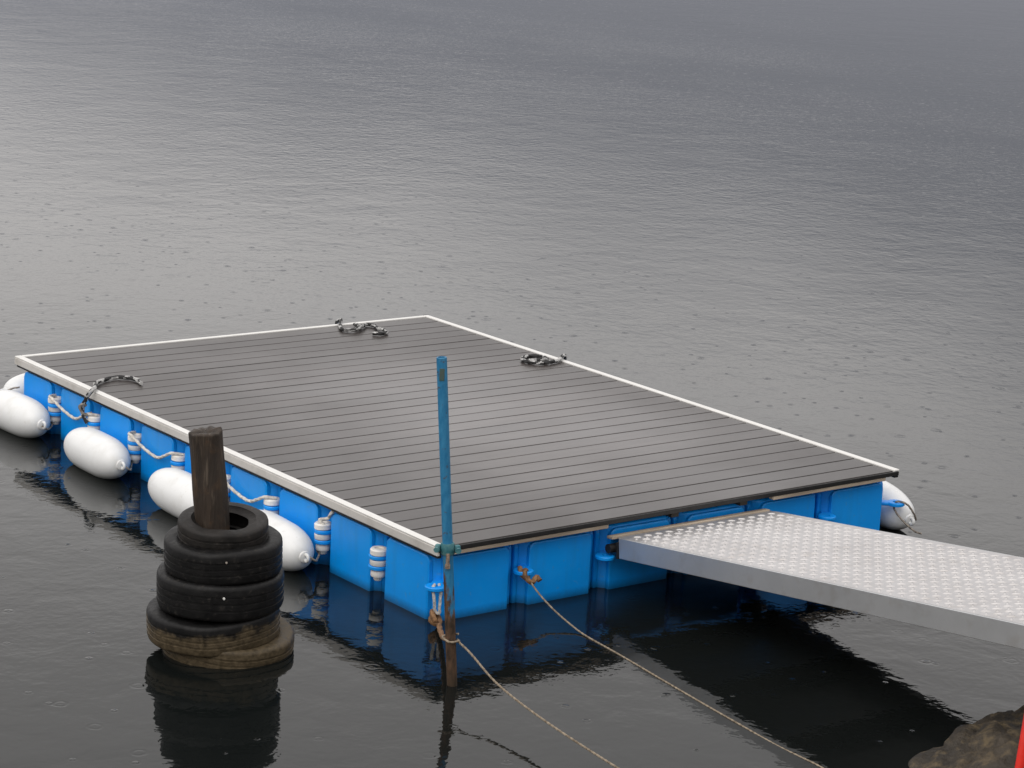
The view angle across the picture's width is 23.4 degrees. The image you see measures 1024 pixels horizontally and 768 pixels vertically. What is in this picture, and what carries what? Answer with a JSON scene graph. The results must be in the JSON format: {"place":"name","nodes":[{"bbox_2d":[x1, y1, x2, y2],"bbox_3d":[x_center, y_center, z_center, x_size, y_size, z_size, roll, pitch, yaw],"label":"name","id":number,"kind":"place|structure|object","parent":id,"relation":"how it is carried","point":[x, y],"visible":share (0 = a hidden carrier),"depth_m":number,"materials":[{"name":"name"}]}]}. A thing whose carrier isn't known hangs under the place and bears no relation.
{"place":"outdoors","nodes":[
{"label":"outdoors","id":0,"kind":"place"},
{"bbox_2d":[0,0,1023,767],"bbox_3d":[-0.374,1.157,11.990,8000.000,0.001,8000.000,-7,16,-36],"label":"water","id":1,"kind":"structure","parent":0,"point":[802,218],"depth_m":20.80,"materials":[{"name":"grey liquid"}]},
{"bbox_2d":[188,426,229,621],"bbox_3d":[-1.340,1.300,11.506,0.369,2.251,0.164,3,13,0],"label":"mooring post","id":2,"kind":"object","parent":1,"relation":"in","point":[210,490],"visible":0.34,"depth_m":11.24,"materials":[{"name":"brown wood"}]},
{"bbox_2d":[163,616,294,668],"bbox_3d":[-1.314,1.189,11.490,0.606,0.160,0.592,-5,21,-37],"label":"tyre","id":3,"kind":"object","parent":1,"relation":"on","point":[280,646],"visible":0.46,"depth_m":11.26,"materials":[{"name":"brown rubber"}]},
{"bbox_2d":[146,596,279,657],"bbox_3d":[-1.382,1.084,11.457,0.617,0.158,0.602,-11,20,-35],"label":"tyre","id":4,"kind":"object","parent":3,"relation":"on","point":[171,633],"visible":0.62,"depth_m":11.21,"materials":[{"name":"black rubber"}]},
{"bbox_2d":[156,561,283,621],"bbox_3d":[-1.344,0.928,11.420,0.586,0.180,0.584,-8,18,-36],"label":"tyre","id":5,"kind":"object","parent":4,"relation":"on","point":[214,603],"visible":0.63,"depth_m":11.18,"materials":[{"name":"black rubber"}]},
{"bbox_2d":[164,525,282,585],"bbox_3d":[-1.326,0.769,11.383,0.541,0.168,0.547,-9,19,-36],"label":"tyre","id":6,"kind":"object","parent":5,"relation":"on","point":[263,561],"visible":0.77,"depth_m":11.17,"materials":[{"name":"black rubber"}]},
{"bbox_2d":[177,502,268,549],"bbox_3d":[-1.325,0.665,11.359,0.417,0.125,0.413,-11,25,-35],"label":"tyre","id":7,"kind":"object","parent":6,"relation":"on","point":[249,524],"visible":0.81,"depth_m":11.24,"materials":[{"name":"black rubber"}]},
{"bbox_2d":[433,356,461,686],"bbox_3d":[-0.278,1.059,11.082,0.224,2.410,0.075,3,13,0],"label":"mooring pole","id":8,"kind":"object","parent":1,"relation":"in","point":[447,547],"visible":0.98,"depth_m":10.97,"materials":[{"name":"blue metal"}]},
{"bbox_2d":[428,583,618,767],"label":"mooring rope","id":9,"kind":"object","parent":8,"relation":"attached to","point":[434,618],"visible":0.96,"depth_m":11.07,"materials":[{"name":"beige fabric"}]},
{"bbox_2d":[15,315,904,620],"bbox_3d":[-0.468,0.383,14.609,3.261,0.494,4.620,-7,16,-36],"label":"floating dock","id":10,"kind":"object","parent":1,"relation":"on","point":[561,469],"visible":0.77,"depth_m":13.79,"materials":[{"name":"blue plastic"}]},
{"bbox_2d":[0,373,24,393],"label":"boat fender","id":11,"kind":"object","parent":10,"relation":"hanging from","point":[16,383],"visible":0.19,"depth_m":15.50,"materials":[{"name":"white plastic"}]},
{"bbox_2d":[0,390,52,437],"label":"boat fender","id":12,"kind":"object","parent":10,"relation":"hanging from","point":[23,415],"visible":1,"depth_m":14.95,"materials":[{"name":"white plastic"}]},
{"bbox_2d":[48,394,97,419],"bbox_3d":[-2.634,0.159,14.821,0.074,0.092,0.575,-7,16,-36],"label":"lashing line","id":13,"kind":"object","parent":10,"relation":"attached to","point":[51,396],"visible":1,"depth_m":14.86,"materials":[{"name":"white fabric"}]},
{"bbox_2d":[64,427,132,478],"bbox_3d":[-2.396,0.398,14.344,0.268,0.249,0.728,-6,15,-35],"label":"boat fender","id":14,"kind":"object","parent":10,"relation":"hanging from","point":[97,453],"visible":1,"depth_m":14.16,"materials":[{"name":"white plastic"}]},
{"bbox_2d":[78,375,142,423],"bbox_3d":[-2.409,0.090,14.738,0.224,0.242,0.438,14,17,41],"label":"deck rope","id":15,"kind":"object","parent":10,"relation":"hanging from","point":[82,406],"visible":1,"depth_m":14.61,"materials":[{"name":"fabric"}]},
{"bbox_2d":[128,431,181,458],"bbox_3d":[-2.034,0.368,14.049,0.074,0.092,0.575,-7,16,-36],"label":"lashing line","id":16,"kind":"object","parent":10,"relation":"attached to","point":[130,434],"visible":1,"depth_m":14.06,"materials":[{"name":"white fabric"}]},
{"bbox_2d":[148,468,193,517],"bbox_3d":[-1.771,0.612,13.556,0.288,0.249,0.741,-8,18,-38],"label":"boat fender","id":17,"kind":"object","parent":10,"relation":"hanging from","point":[170,491],"visible":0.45,"depth_m":13.47,"materials":[{"name":"white plastic"}]},
{"bbox_2d":[227,482,275,502],"bbox_3d":[-1.434,0.578,13.277,0.074,0.092,0.575,-7,16,-36],"label":"lashing line","id":18,"kind":"object","parent":10,"relation":"attached to","point":[234,491],"visible":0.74,"depth_m":13.22,"materials":[{"name":"white fabric"}]},
{"bbox_2d":[259,509,319,570],"bbox_3d":[-1.221,0.807,12.835,0.270,0.249,0.728,-6,16,-34],"label":"boat fender","id":19,"kind":"object","parent":10,"relation":"hanging from","point":[298,551],"visible":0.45,"depth_m":12.60,"materials":[{"name":"white plastic"}]},
{"bbox_2d":[318,511,333,524],"bbox_3d":[-0.941,0.682,12.658,0.110,0.103,0.040,14,17,39],"label":"lashing line","id":20,"kind":"object","parent":10,"relation":"on","point":[331,513],"visible":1,"depth_m":12.67,"materials":[{"name":"white fabric"}]},
{"bbox_2d":[335,318,387,334],"bbox_3d":[-1.026,-0.370,16.645,0.462,0.087,0.278,7,14,18],"label":"deck rope","id":21,"kind":"object","parent":10,"relation":"on","point":[338,321],"visible":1,"depth_m":16.60,"materials":[{"name":"fabric"}]},
{"bbox_2d":[520,354,566,364],"bbox_3d":[0.217,-0.147,15.963,0.333,0.082,0.226,0,13,-14],"label":"deck rope","id":22,"kind":"object","parent":10,"relation":"on","point":[541,360],"visible":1,"depth_m":15.90,"materials":[{"name":"fabric"}]},
{"bbox_2d":[517,566,823,767],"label":"mooring rope","id":23,"kind":"object","parent":10,"relation":"attached to","point":[527,579],"visible":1,"depth_m":11.76,"materials":[{"name":"beige fabric"}]},
{"bbox_2d":[605,508,1023,649],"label":"gangway","id":24,"kind":"object","parent":10,"relation":"on","point":[974,593],"visible":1,"depth_m":11.71,"materials":[{"name":"grey metal"}]},
{"bbox_2d":[880,481,921,533],"bbox_3d":[1.946,0.602,14.207,0.335,0.252,1.079,-6,24,-33],"label":"boat fender","id":25,"kind":"object","parent":10,"relation":"hanging from","point":[897,518],"visible":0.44,"depth_m":13.89,"materials":[{"name":"white plastic"}]},
{"bbox_2d":[1015,716,1023,767],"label":"stake","id":26,"kind":"object","parent":1,"relation":"in","point":[1019,763],"depth_m":9.12,"materials":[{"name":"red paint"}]},
{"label":"shore","id":27,"kind":"structure","parent":0,"visible":0},
{"bbox_2d":[908,705,1023,767],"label":"boulder","id":28,"kind":"object","parent":27,"relation":"on","point":[990,740],"visible":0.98,"depth_m":10.44,"materials":[{"name":"brown stone"}]}
]}

